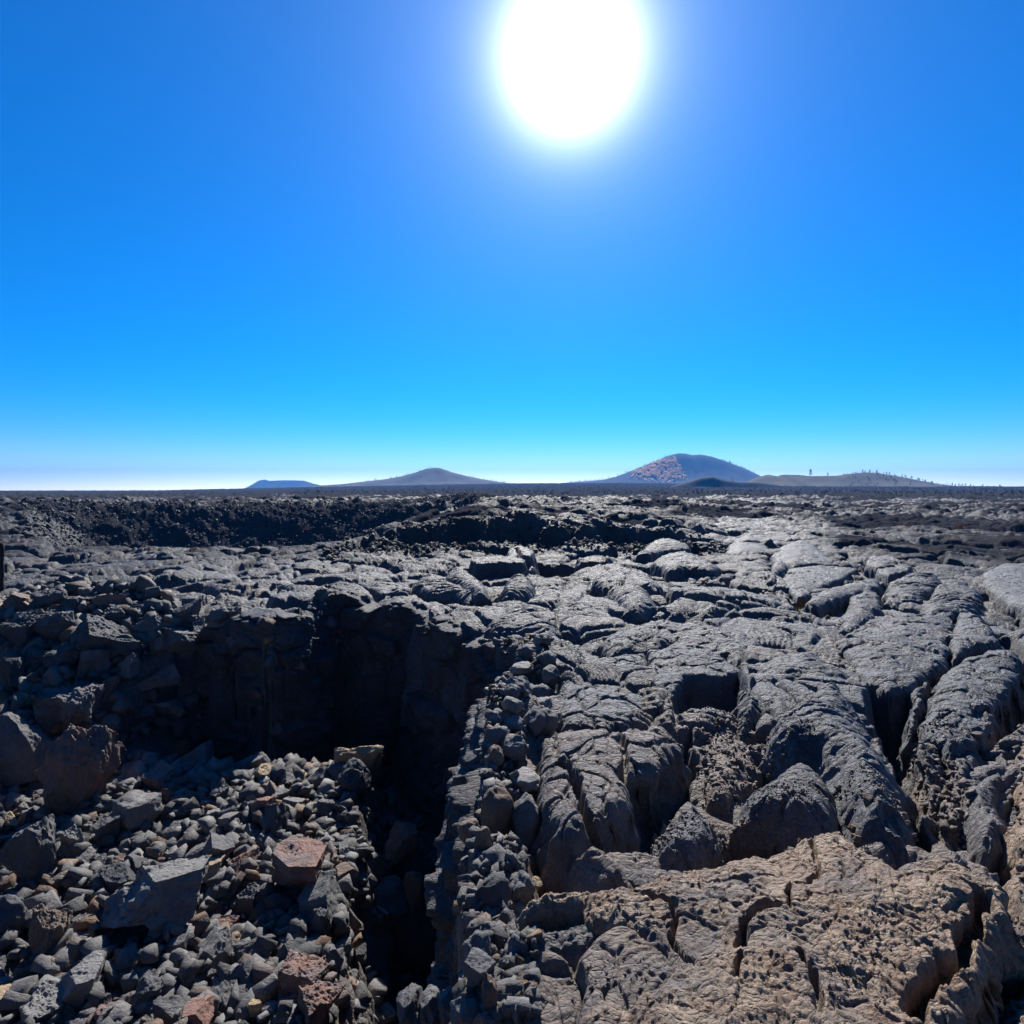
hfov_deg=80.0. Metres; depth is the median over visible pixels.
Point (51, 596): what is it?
boulder
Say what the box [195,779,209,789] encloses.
rock
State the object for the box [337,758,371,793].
boulder
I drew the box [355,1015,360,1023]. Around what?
rock
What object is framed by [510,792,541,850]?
rock
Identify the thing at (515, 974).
brink rubble
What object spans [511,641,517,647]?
rock
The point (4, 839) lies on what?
rock
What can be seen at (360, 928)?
rock
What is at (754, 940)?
lava slab
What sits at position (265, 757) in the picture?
rock
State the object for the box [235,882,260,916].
boulder
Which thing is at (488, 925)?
rock
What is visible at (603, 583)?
lava lobe
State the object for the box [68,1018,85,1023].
rock
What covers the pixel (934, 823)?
rock
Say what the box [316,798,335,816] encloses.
boulder
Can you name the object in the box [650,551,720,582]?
lava slab
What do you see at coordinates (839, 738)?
lava lobe
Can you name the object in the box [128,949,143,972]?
rock
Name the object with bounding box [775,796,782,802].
rock
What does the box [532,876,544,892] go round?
rock
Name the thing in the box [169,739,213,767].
rock
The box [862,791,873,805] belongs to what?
rock
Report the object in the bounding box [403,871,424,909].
rock
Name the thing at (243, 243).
sky
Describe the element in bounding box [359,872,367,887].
rock
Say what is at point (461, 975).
rock
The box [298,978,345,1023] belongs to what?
boulder
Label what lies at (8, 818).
rock
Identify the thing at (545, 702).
rock
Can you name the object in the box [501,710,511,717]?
rock
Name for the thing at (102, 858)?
rock
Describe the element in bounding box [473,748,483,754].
rock
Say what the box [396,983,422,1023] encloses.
rock
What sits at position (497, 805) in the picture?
rock
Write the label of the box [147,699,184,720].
boulder
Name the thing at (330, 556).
clinker
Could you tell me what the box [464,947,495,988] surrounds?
rock
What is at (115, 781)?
rock
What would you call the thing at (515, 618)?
lava lobe
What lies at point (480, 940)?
rock
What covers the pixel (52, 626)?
boulder
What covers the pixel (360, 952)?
rock
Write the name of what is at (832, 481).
wooded hill
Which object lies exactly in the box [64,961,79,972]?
rock
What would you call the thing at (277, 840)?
rock
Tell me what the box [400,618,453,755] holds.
lava slab
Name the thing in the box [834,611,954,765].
lava slab
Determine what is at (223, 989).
rock
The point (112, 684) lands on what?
boulder
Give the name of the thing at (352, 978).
rock
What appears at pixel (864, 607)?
lava slab
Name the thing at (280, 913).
rock
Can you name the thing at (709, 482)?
lava mound
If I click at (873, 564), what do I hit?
lava slab
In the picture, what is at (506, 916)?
rock
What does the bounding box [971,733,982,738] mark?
rock
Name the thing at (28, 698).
boulder
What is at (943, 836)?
lava lobe
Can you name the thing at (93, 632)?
boulder
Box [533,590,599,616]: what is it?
lava lobe
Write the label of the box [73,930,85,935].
rock
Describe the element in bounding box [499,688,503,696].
rock
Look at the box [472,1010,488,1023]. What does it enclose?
rock
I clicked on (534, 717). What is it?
rock
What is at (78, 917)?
rock
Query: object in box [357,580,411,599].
lava slab
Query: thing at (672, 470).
aspen grove
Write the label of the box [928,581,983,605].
lava lobe
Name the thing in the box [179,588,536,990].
pit wall
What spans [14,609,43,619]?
rock
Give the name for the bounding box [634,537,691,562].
lava slab
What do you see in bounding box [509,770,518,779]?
rock
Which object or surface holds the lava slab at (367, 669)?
on the lava field
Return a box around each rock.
[0,806,4,815]
[0,833,14,846]
[0,955,6,962]
[0,975,9,985]
[0,982,12,1016]
[1,593,29,607]
[2,811,19,825]
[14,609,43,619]
[18,810,34,823]
[24,789,42,797]
[31,794,39,800]
[36,955,55,979]
[48,870,67,889]
[50,604,58,608]
[61,1004,74,1021]
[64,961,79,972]
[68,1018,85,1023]
[70,920,76,932]
[71,913,91,921]
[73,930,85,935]
[78,587,95,596]
[80,873,96,887]
[81,821,94,831]
[86,923,101,936]
[93,594,127,609]
[96,853,107,864]
[98,812,109,819]
[98,862,135,893]
[99,993,111,1004]
[111,778,122,785]
[114,853,125,862]
[116,582,126,591]
[120,763,148,775]
[120,846,132,854]
[124,852,146,873]
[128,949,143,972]
[134,1014,152,1023]
[135,966,155,988]
[141,760,174,791]
[141,843,155,856]
[152,995,185,1023]
[164,851,172,860]
[166,775,191,786]
[167,933,188,949]
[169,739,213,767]
[181,994,213,1023]
[183,808,191,816]
[184,842,205,858]
[188,840,198,850]
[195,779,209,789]
[195,925,234,972]
[199,800,211,807]
[199,915,239,937]
[202,832,234,862]
[203,854,224,882]
[204,808,221,823]
[205,968,215,979]
[206,823,216,835]
[210,980,230,1016]
[218,811,241,832]
[220,770,232,783]
[229,846,260,873]
[232,934,275,961]
[234,803,241,811]
[243,822,258,834]
[245,786,255,801]
[248,998,261,1022]
[251,752,271,768]
[251,796,276,811]
[255,831,266,851]
[256,763,273,779]
[258,781,276,790]
[262,802,293,837]
[273,837,282,842]
[273,908,285,918]
[273,929,288,938]
[274,788,288,798]
[275,767,296,786]
[276,937,304,960]
[283,797,305,807]
[284,993,296,999]
[287,790,296,796]
[297,870,341,928]
[302,764,329,791]
[317,792,326,798]
[320,832,331,841]
[332,926,349,935]
[333,833,350,841]
[334,745,383,781]
[335,861,358,881]
[336,809,347,823]
[339,792,349,802]
[339,837,354,854]
[347,969,358,982]
[347,975,355,983]
[351,919,363,933]
[354,836,364,842]
[354,943,366,961]
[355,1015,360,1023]
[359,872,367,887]
[365,971,377,986]
[372,994,382,1007]
[377,905,388,921]
[384,820,418,868]
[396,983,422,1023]
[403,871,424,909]
[419,984,439,1023]
[437,985,453,1023]
[450,971,461,996]
[450,996,480,1023]
[457,817,479,843]
[458,972,465,978]
[460,855,468,868]
[462,931,491,977]
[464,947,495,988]
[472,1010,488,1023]
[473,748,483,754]
[474,826,491,850]
[475,871,511,905]
[479,921,495,930]
[480,785,513,835]
[481,971,497,1010]
[482,843,506,870]
[485,708,505,726]
[485,725,508,745]
[485,744,503,766]
[486,700,498,710]
[491,914,499,920]
[491,943,498,954]
[495,907,517,925]
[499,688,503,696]
[501,696,523,714]
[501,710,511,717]
[501,734,527,760]
[504,683,519,697]
[504,715,523,731]
[505,676,531,692]
[507,919,516,932]
[509,661,535,674]
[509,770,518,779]
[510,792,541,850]
[510,870,535,904]
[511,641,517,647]
[512,766,539,791]
[517,640,524,647]
[518,644,540,657]
[523,705,545,736]
[525,652,537,658]
[530,683,550,697]
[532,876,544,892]
[533,636,542,645]
[536,650,556,665]
[536,697,552,708]
[537,633,553,645]
[542,664,560,684]
[542,708,558,734]
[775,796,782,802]
[847,824,855,832]
[850,833,861,842]
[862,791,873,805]
[864,847,871,854]
[914,762,923,768]
[930,818,938,828]
[954,853,967,865]
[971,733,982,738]
[988,733,993,739]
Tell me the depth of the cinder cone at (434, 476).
1062.32 m
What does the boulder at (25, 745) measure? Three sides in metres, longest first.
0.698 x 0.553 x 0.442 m
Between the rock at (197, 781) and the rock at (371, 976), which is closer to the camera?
the rock at (371, 976)
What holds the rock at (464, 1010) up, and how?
on the brink rubble at (515, 974)
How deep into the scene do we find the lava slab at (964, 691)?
4.75 m
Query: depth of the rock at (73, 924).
4.15 m
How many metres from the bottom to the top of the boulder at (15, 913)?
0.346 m
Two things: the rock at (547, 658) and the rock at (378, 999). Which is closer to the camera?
the rock at (378, 999)
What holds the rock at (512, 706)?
on the brink rubble at (515, 974)
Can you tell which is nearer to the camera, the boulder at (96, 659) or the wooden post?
the boulder at (96, 659)
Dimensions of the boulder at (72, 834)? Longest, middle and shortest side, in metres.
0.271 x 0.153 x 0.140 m
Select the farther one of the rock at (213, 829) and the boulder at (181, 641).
the boulder at (181, 641)
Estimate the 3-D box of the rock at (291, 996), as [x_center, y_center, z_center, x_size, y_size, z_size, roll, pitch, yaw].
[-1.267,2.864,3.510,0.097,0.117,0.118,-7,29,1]
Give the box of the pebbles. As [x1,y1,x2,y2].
[570,562,1023,1013]
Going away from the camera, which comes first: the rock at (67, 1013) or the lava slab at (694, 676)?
the rock at (67, 1013)
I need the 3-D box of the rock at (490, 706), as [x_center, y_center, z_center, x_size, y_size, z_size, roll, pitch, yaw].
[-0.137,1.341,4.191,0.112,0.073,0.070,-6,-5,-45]
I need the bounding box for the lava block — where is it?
[580,1000,632,1023]
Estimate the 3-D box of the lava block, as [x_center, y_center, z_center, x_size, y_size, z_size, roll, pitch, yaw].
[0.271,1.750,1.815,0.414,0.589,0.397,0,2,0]
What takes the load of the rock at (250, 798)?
on the rubble at (179, 969)
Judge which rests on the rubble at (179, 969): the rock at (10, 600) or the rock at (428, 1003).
the rock at (10, 600)
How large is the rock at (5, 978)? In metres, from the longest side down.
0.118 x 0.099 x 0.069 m
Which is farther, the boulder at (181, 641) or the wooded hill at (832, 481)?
the wooded hill at (832, 481)
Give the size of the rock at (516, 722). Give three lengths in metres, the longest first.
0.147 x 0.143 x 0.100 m
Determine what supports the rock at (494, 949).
on the brink rubble at (515, 974)
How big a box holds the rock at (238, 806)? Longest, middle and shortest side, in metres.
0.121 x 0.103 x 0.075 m
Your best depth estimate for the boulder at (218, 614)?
7.94 m
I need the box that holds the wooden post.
[0,543,4,590]
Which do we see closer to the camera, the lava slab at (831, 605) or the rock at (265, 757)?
the rock at (265, 757)
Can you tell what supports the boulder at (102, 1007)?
on the lava field
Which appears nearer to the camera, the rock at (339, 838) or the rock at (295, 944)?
the rock at (295, 944)
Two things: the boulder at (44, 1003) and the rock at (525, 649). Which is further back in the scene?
the rock at (525, 649)
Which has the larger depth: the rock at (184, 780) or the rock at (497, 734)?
the rock at (184, 780)
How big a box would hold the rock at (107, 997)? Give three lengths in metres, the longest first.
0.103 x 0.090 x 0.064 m
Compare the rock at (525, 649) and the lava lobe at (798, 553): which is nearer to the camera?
the rock at (525, 649)
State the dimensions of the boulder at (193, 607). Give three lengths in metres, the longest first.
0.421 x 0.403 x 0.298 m
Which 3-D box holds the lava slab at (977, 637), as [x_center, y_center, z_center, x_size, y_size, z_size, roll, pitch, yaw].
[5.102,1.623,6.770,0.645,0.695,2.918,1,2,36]
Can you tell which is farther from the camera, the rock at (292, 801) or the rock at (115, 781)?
the rock at (115, 781)
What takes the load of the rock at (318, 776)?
on the rubble at (179, 969)
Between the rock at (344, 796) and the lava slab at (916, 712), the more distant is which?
the rock at (344, 796)
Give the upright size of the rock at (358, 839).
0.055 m
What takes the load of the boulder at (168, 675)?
on the rubble at (179, 969)
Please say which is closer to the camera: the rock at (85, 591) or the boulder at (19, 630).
the boulder at (19, 630)
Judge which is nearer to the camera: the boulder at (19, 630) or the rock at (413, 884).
the rock at (413, 884)
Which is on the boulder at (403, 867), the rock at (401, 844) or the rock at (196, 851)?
the rock at (401, 844)
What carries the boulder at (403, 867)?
on the lava field
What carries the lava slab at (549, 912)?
on the lava field
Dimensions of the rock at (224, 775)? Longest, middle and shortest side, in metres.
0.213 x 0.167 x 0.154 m
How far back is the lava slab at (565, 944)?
2.13 m
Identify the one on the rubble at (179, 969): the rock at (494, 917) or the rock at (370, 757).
the rock at (370, 757)
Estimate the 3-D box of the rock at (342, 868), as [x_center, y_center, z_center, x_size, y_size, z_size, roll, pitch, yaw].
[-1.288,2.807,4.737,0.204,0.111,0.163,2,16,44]
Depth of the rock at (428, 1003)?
2.60 m
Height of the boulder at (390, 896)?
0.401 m
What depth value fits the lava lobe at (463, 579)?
9.13 m
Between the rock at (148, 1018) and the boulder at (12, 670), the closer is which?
the rock at (148, 1018)
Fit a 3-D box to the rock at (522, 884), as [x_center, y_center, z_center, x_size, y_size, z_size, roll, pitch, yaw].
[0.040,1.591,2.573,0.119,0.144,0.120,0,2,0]
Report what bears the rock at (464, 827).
on the pit wall
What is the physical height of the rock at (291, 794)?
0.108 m
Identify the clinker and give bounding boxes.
[21,492,727,574]
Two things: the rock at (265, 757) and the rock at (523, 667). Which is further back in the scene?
the rock at (265, 757)
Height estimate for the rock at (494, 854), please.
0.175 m
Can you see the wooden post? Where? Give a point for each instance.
(2, 551)
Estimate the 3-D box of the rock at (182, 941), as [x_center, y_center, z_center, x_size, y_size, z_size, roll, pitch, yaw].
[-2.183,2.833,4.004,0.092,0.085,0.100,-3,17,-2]
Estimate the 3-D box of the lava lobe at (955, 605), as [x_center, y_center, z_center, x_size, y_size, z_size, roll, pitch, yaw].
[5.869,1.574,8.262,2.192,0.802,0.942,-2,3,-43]
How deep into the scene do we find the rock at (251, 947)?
3.96 m
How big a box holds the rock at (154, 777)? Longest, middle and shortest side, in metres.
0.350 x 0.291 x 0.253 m
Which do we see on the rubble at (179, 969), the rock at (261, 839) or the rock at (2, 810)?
the rock at (261, 839)
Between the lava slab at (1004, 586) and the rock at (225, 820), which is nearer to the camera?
the rock at (225, 820)
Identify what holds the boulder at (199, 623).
on the pit wall
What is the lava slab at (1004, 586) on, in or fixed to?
on the lava field
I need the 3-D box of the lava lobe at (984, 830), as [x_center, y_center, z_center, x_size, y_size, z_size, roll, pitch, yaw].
[2.754,1.909,3.525,0.482,0.819,1.865,2,3,39]
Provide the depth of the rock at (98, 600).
8.14 m
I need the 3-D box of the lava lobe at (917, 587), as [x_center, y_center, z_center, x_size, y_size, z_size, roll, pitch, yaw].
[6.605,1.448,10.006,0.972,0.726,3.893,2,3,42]
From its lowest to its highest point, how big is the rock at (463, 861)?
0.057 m
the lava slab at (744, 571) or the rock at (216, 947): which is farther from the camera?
the lava slab at (744, 571)
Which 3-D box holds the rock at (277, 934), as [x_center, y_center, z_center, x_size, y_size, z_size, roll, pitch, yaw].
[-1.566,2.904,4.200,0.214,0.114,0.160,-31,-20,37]
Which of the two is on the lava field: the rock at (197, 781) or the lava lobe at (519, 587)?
the lava lobe at (519, 587)
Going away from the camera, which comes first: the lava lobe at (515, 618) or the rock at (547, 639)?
the rock at (547, 639)
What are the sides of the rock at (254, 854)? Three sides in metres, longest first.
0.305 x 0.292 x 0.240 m
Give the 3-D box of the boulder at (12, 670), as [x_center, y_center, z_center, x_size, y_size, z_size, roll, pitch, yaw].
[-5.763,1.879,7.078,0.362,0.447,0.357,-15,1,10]
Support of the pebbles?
on the lava field
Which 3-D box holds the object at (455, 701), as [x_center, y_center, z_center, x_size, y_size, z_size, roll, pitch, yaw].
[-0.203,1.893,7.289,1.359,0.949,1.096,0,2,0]
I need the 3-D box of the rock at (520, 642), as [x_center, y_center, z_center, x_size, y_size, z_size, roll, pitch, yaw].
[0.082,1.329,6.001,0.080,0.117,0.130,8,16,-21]
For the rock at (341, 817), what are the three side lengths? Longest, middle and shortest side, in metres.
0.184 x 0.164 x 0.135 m
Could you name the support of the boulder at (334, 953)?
on the lava field
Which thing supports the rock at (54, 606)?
on the rubble at (179, 969)
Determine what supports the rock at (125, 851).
on the lava field
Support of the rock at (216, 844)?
on the rubble at (179, 969)
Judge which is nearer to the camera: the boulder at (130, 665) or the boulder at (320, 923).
the boulder at (320, 923)
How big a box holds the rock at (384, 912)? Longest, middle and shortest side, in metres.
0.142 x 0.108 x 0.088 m
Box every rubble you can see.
[0,573,439,1023]
[452,632,545,1023]
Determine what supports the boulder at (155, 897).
on the rubble at (179, 969)
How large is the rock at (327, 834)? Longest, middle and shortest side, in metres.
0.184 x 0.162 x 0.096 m
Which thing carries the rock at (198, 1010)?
on the rubble at (179, 969)
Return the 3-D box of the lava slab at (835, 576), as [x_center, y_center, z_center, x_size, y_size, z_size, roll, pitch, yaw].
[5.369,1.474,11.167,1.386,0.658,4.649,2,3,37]
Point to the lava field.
(842, 527)
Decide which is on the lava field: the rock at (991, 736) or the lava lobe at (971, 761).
the lava lobe at (971, 761)
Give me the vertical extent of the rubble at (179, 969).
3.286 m
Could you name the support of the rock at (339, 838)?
on the lava field
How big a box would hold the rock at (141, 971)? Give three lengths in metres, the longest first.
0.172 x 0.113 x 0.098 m
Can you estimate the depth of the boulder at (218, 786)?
5.97 m
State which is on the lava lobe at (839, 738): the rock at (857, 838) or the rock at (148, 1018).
the rock at (857, 838)
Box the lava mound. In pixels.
[670,477,779,487]
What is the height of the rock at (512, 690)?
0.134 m
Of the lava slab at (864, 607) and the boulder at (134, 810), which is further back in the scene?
the lava slab at (864, 607)
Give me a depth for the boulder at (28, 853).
4.65 m
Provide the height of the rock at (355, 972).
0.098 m
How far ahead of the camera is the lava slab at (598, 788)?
3.34 m
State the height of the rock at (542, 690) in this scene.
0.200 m
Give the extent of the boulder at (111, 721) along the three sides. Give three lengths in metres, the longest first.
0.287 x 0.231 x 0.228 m
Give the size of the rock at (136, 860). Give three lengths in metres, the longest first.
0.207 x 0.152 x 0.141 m
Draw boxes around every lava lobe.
[411,574,472,605]
[445,568,491,606]
[484,600,563,639]
[496,574,535,602]
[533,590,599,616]
[587,567,664,598]
[596,620,761,667]
[606,579,657,624]
[650,805,721,871]
[702,727,763,819]
[725,535,768,554]
[729,763,838,860]
[731,652,849,741]
[758,682,918,869]
[769,540,833,569]
[881,572,941,603]
[900,748,963,849]
[920,594,985,620]
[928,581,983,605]
[947,751,983,789]
[959,753,1008,885]
[998,725,1023,880]
[998,871,1023,1023]
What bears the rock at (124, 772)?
on the rubble at (179, 969)
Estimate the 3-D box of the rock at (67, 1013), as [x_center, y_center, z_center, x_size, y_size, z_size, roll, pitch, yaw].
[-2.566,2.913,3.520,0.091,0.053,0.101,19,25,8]
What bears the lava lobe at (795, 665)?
on the lava field
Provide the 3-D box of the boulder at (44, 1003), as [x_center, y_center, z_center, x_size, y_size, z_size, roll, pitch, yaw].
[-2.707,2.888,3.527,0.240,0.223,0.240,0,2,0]
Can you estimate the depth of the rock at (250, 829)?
5.35 m
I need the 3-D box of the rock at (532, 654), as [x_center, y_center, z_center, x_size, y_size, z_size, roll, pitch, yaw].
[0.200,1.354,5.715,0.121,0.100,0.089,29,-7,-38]
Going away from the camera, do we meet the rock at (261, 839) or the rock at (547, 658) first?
the rock at (261, 839)
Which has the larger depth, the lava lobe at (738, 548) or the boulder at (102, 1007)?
the lava lobe at (738, 548)
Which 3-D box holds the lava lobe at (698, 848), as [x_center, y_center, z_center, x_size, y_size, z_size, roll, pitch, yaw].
[0.836,1.857,2.944,0.762,0.755,0.562,-2,3,-44]
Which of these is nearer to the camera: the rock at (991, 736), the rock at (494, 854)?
the rock at (494, 854)
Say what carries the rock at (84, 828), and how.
on the lava field
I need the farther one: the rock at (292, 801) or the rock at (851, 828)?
the rock at (292, 801)
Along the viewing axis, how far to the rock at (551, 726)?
4.00 m
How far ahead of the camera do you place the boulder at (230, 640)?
7.75 m
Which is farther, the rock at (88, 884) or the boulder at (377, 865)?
the boulder at (377, 865)
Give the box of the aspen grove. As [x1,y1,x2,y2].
[627,455,687,481]
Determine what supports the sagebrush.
on the lava field
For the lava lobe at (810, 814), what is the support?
on the lava field
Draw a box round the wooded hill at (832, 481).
[748,472,958,486]
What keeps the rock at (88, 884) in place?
on the rubble at (179, 969)
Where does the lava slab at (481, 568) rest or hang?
on the lava field
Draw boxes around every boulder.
[0,611,57,647]
[0,656,25,693]
[0,712,53,786]
[0,814,56,880]
[0,894,30,936]
[19,979,64,1023]
[21,692,34,704]
[28,903,72,955]
[31,587,67,608]
[32,682,105,730]
[34,611,74,639]
[35,723,120,813]
[42,644,78,669]
[58,596,91,610]
[59,824,84,844]
[61,950,106,1011]
[70,614,145,655]
[74,649,110,678]
[92,815,120,841]
[92,992,130,1019]
[98,713,120,730]
[99,675,121,704]
[101,855,211,930]
[104,604,125,623]
[111,790,163,832]
[116,652,140,678]
[118,741,125,759]
[129,613,164,646]
[131,970,163,1005]
[133,705,154,722]
[135,662,181,691]
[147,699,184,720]
[161,626,202,657]
[172,598,201,617]
[191,615,208,632]
[208,602,241,623]
[208,777,228,799]
[226,636,239,654]
[230,960,254,983]
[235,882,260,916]
[271,834,327,891]
[277,949,329,998]
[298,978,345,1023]
[310,907,331,936]
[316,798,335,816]
[327,946,343,971]
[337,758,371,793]
[364,851,385,887]
[372,875,409,928]
[382,849,425,900]
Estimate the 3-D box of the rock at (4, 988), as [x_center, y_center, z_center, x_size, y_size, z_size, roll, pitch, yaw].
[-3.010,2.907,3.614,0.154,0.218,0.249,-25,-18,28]
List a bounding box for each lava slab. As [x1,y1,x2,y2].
[329,581,373,602]
[344,653,374,697]
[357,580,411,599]
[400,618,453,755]
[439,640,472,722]
[468,556,528,580]
[507,545,539,575]
[518,891,591,931]
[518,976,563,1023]
[524,925,600,972]
[530,725,691,898]
[556,653,647,734]
[583,831,1023,1023]
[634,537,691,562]
[646,642,739,715]
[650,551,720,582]
[735,558,769,578]
[766,560,787,585]
[783,565,858,607]
[802,580,883,617]
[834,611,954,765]
[836,590,883,634]
[864,555,901,578]
[875,564,912,588]
[893,682,931,785]
[915,650,1023,769]
[948,612,1000,668]
[981,563,1023,625]
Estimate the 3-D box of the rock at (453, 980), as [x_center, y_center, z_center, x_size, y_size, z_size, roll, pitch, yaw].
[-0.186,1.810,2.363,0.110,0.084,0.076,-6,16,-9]
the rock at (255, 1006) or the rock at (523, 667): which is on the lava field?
the rock at (255, 1006)
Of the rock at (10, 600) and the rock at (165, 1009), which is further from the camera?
the rock at (10, 600)
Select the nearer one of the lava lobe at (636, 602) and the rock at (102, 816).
the rock at (102, 816)
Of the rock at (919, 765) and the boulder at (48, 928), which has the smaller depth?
the rock at (919, 765)
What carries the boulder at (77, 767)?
on the lava field
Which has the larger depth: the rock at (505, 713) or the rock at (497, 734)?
the rock at (505, 713)
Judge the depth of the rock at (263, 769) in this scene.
6.30 m
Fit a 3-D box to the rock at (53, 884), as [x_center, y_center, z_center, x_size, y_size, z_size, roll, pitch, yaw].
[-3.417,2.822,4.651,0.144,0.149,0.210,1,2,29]
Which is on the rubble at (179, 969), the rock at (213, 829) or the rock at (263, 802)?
the rock at (263, 802)
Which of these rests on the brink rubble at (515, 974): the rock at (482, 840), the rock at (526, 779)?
the rock at (482, 840)
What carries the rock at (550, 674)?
on the lava field
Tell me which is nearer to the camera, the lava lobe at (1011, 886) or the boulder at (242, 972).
the lava lobe at (1011, 886)
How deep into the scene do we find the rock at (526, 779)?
3.43 m
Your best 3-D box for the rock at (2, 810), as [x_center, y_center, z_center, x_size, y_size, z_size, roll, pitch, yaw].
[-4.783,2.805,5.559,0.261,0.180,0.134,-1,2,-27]
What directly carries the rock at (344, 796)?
on the rubble at (179, 969)
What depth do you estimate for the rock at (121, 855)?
4.96 m
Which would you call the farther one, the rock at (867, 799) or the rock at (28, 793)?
the rock at (28, 793)
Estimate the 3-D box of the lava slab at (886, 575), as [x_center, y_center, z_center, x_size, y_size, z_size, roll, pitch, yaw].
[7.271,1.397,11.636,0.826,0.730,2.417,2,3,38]
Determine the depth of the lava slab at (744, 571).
11.97 m
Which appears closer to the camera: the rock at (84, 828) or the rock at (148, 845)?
the rock at (148, 845)
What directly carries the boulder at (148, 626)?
on the rubble at (179, 969)
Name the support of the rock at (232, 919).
on the lava field
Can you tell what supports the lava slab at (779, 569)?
on the lava field
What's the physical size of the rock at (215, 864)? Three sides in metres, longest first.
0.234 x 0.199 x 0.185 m
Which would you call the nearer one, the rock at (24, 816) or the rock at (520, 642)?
the rock at (24, 816)
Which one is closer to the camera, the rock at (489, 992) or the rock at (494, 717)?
the rock at (489, 992)
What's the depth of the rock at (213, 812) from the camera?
5.60 m
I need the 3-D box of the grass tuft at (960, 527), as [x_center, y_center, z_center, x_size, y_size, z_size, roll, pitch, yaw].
[17.621,0.532,24.018,0.424,0.300,0.444,-1,2,-36]
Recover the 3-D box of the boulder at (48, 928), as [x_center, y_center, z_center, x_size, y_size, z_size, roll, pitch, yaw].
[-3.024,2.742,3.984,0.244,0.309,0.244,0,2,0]
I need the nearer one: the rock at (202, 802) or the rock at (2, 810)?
the rock at (2, 810)
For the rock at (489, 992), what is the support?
on the brink rubble at (515, 974)
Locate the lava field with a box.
[0,483,1023,1023]
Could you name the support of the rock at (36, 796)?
on the rubble at (179, 969)
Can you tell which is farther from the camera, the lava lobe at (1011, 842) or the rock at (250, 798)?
the rock at (250, 798)
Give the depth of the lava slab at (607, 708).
4.51 m
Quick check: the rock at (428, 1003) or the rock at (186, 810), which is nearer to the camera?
the rock at (428, 1003)
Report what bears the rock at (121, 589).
on the lava field
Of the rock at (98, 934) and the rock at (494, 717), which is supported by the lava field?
the rock at (98, 934)
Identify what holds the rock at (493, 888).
on the brink rubble at (515, 974)
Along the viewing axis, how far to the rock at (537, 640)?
5.86 m
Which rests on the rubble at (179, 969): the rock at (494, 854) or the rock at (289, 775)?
the rock at (289, 775)
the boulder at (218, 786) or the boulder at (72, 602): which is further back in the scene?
the boulder at (72, 602)
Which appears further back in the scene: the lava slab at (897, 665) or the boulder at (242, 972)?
the lava slab at (897, 665)
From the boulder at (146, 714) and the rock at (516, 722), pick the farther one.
the boulder at (146, 714)
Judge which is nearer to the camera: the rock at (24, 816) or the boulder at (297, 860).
the boulder at (297, 860)
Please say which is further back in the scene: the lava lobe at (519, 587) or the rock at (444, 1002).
the lava lobe at (519, 587)
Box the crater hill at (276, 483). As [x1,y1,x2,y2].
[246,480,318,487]
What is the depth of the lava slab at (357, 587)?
9.67 m
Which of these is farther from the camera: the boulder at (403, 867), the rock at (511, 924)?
the boulder at (403, 867)
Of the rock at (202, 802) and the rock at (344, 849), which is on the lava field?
the rock at (344, 849)
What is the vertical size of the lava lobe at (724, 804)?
0.595 m
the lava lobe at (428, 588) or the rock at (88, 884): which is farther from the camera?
the lava lobe at (428, 588)
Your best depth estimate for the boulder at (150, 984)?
3.57 m
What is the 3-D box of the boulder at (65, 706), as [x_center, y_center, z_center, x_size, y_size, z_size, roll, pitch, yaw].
[-4.894,2.165,6.776,0.531,0.477,0.531,0,2,0]
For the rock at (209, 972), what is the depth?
3.75 m
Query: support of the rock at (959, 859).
on the lava slab at (754, 940)
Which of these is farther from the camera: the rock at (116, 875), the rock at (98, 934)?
the rock at (116, 875)
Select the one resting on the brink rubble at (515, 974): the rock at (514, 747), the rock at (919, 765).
the rock at (514, 747)
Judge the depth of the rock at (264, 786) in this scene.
6.01 m
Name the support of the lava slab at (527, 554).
on the lava field
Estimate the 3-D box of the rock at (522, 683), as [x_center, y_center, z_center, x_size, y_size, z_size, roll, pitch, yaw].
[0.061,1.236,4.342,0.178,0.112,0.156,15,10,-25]
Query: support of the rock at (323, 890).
on the lava field
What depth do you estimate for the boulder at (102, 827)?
5.28 m
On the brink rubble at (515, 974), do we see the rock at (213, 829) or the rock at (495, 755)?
the rock at (495, 755)
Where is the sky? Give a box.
[0,0,1023,490]
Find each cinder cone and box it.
[306,468,504,486]
[567,453,759,483]
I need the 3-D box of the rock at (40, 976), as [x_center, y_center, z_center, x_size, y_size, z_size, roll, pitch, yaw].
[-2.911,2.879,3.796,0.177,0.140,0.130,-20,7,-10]
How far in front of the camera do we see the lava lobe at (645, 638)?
6.36 m
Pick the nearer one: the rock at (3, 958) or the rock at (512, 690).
the rock at (3, 958)
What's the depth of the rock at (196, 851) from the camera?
5.02 m
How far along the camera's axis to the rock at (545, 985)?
1.96 m
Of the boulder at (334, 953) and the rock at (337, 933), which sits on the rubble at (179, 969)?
the rock at (337, 933)
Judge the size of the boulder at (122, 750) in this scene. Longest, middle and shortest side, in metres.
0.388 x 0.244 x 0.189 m
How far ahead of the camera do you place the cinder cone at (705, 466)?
1530.84 m
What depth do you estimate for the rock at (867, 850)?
2.52 m
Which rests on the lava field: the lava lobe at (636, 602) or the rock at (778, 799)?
the lava lobe at (636, 602)
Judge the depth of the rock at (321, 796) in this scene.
5.92 m
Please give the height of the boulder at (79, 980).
0.219 m
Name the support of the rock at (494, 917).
on the brink rubble at (515, 974)
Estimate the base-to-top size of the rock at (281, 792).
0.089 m
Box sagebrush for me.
[291,484,1023,495]

